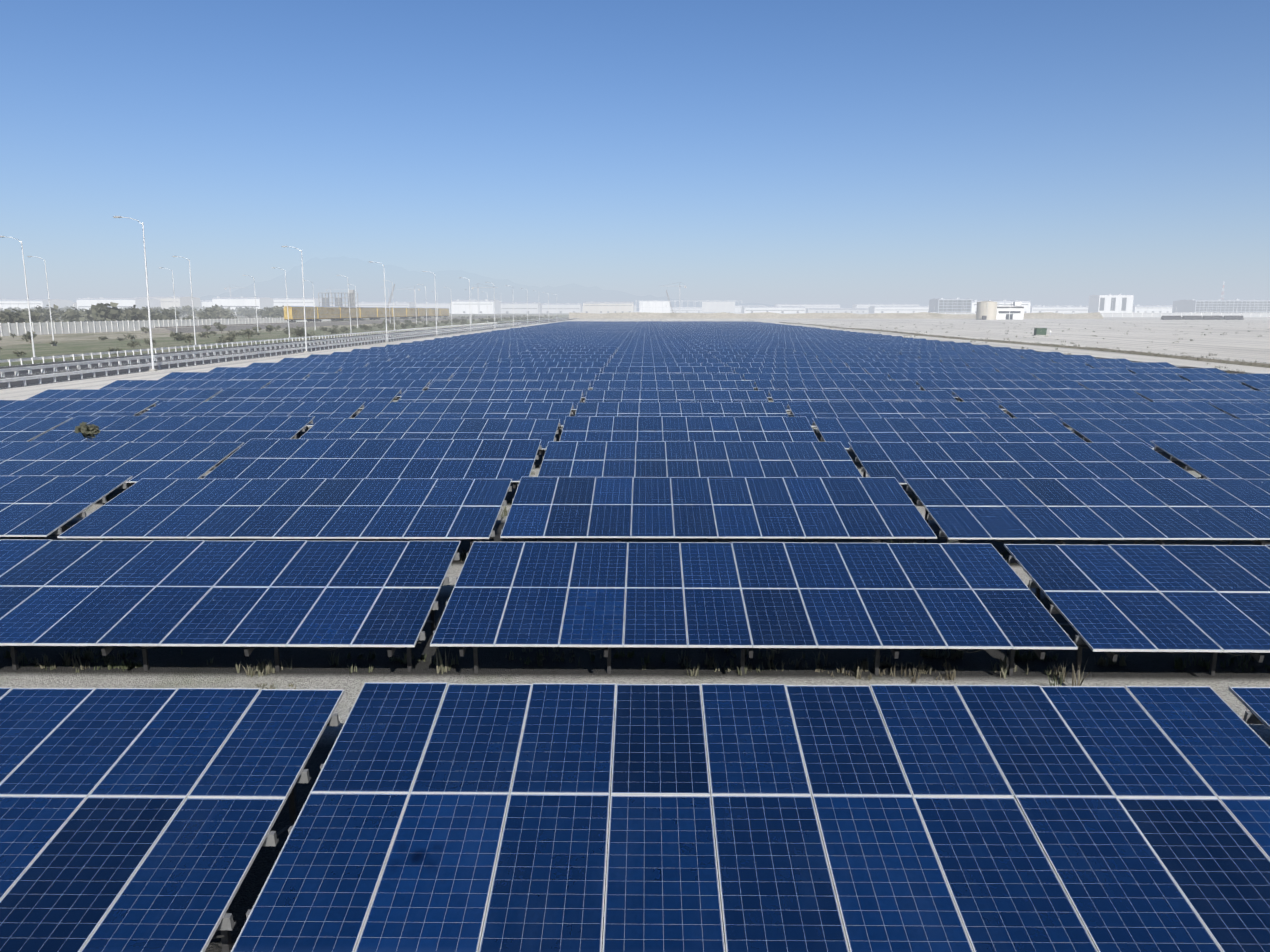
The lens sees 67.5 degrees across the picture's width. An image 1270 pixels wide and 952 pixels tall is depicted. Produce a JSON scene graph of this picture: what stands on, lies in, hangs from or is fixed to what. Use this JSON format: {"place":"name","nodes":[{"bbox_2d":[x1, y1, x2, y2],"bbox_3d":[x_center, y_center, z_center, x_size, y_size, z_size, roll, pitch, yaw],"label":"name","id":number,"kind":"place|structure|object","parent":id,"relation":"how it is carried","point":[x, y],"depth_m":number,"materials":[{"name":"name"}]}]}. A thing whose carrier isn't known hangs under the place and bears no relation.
{"place":"outdoors","nodes":[
{"label":"outdoors","id":0,"kind":"place"},
{"bbox_2d":[0,315,568,365],"bbox_3d":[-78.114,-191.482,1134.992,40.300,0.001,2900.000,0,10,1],"label":"road","id":1,"kind":"structure","parent":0,"point":[41,350],"depth_m":173.49,"materials":[{"name":"grey asphalt"}]},
{"bbox_2d":[0,314,568,345],"bbox_3d":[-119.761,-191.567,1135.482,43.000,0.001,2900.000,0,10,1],"label":"verge ground","id":2,"kind":"structure","parent":0,"point":[43,339],"depth_m":227.00,"materials":[{"name":"beige plant"}]},
{"bbox_2d":[0,317,330,335],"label":"precast boundary wall","id":3,"kind":"structure","parent":2,"relation":"on","point":[40,328],"depth_m":274.09,"materials":[{"name":"white concrete"}]},
{"bbox_2d":[142,315,522,332],"bbox_3d":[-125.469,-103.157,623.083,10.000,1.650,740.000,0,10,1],"label":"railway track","id":4,"kind":"structure","parent":2,"relation":"on","point":[187,329],"depth_m":343.39,"materials":[{"name":"grey metal"}]},
{"bbox_2d":[284,306,448,322],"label":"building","id":5,"kind":"structure","parent":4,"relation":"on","point":[331,313],"depth_m":429.11,"materials":[{"name":"concrete"}]},
{"bbox_2d":[0,317,572,388],"bbox_3d":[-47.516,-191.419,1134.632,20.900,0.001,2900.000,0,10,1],"label":"fence","id":6,"kind":"object","parent":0,"point":[64,378],"depth_m":120.31,"materials":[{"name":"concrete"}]},
{"bbox_2d":[0,318,555,388],"bbox_3d":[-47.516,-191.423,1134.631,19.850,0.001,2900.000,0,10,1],"label":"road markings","id":7,"kind":"object","parent":6,"relation":"on","point":[216,355],"depth_m":124.05,"materials":[{"name":"paint"}]},
{"bbox_2d":[0,216,557,370],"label":"street lights","id":8,"kind":"object","parent":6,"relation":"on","point":[151,347],"depth_m":165.65,"materials":[{"name":"metal"}]},
{"bbox_2d":[0,317,575,387],"bbox_3d":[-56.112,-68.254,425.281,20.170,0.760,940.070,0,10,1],"label":"guardrails","id":9,"kind":"object","parent":6,"relation":"on","point":[78,364],"depth_m":127.33,"materials":[{"name":"grey metal"}]},
{"bbox_2d":[21,313,568,335],"bbox_3d":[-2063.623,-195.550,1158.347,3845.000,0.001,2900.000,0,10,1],"label":"scrub ground","id":10,"kind":"structure","parent":0,"point":[453,315],"depth_m":1193.18,"materials":[{"name":"green plant"}]},
{"bbox_2d":[0,302,557,441],"bbox_3d":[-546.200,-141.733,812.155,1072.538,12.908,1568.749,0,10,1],"label":"vegetation","id":11,"kind":"object","parent":10,"relation":"on","point":[100,312],"depth_m":299.44,"materials":[{"name":"green plant"}]},
{"bbox_2d":[0,337,1269,951],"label":"ground","id":12,"kind":"structure","parent":0,"point":[194,667],"depth_m":16.45,"materials":[{"name":"grey concrete"}]},
{"bbox_2d":[0,348,1269,951],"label":"panel racking","id":13,"kind":"object","parent":12,"relation":"on","point":[226,924],"depth_m":16.27,"materials":[{"name":"metal"}]},
{"bbox_2d":[0,321,1269,951],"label":"solar panels","id":14,"kind":"object","parent":13,"relation":"on","point":[438,817],"depth_m":15.09,"materials":[{"name":"glass"}]},
{"bbox_2d":[3,400,1269,706],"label":"grass tufts","id":15,"kind":"object","parent":12,"relation":"on","point":[441,668],"depth_m":16.56,"materials":[{"name":"plant"}]},
{"bbox_2d":[0,311,1269,399],"bbox_3d":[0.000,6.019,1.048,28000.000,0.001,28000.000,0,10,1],"label":"ground","id":16,"kind":"structure","parent":0,"point":[1242,344],"depth_m":218.72,"materials":[{"name":"grey concrete"}]},
{"bbox_2d":[0,290,1269,313],"bbox_3d":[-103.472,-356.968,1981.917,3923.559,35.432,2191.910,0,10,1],"label":"distant buildings","id":17,"kind":"structure","parent":16,"relation":"on","point":[1109,303],"depth_m":1804.17,"materials":[{"name":"grey concrete"}]},
{"bbox_2d":[224,282,1269,335],"bbox_3d":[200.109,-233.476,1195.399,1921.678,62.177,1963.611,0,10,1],"label":"site building","id":18,"kind":"structure","parent":16,"relation":"on","point":[989,310],"depth_m":658.62,"materials":[{"name":"concrete"},{"name":"paint"},{"name":"glass"}]},
{"bbox_2d":[798,322,1269,372],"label":"desert shrubs","id":19,"kind":"object","parent":16,"relation":"on","point":[1238,371],"depth_m":222.77,"materials":[{"name":"plant"}]},
{"bbox_2d":[0,0,1269,310],"label":"sky","id":20,"kind":"structure","parent":0,"point":[845,153],"materials":[{"name":"blue"}]},
{"bbox_2d":[569,312,1103,318],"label":"perimeter wall","id":21,"kind":"structure","parent":0,"point":[771,315],"depth_m":734.15,"materials":[{"name":"beige concrete"}]},
{"bbox_2d":[779,322,1269,367],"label":"dirt track","id":22,"kind":"structure","parent":0,"point":[1167,356],"depth_m":150.52,"materials":[{"name":"beige soil"}]},
{"bbox_2d":[875,329,1269,366],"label":"dry grass","id":23,"kind":"structure","parent":22,"relation":"on","point":[1123,351],"depth_m":131.41,"materials":[{"name":"beige plant"}]}
]}

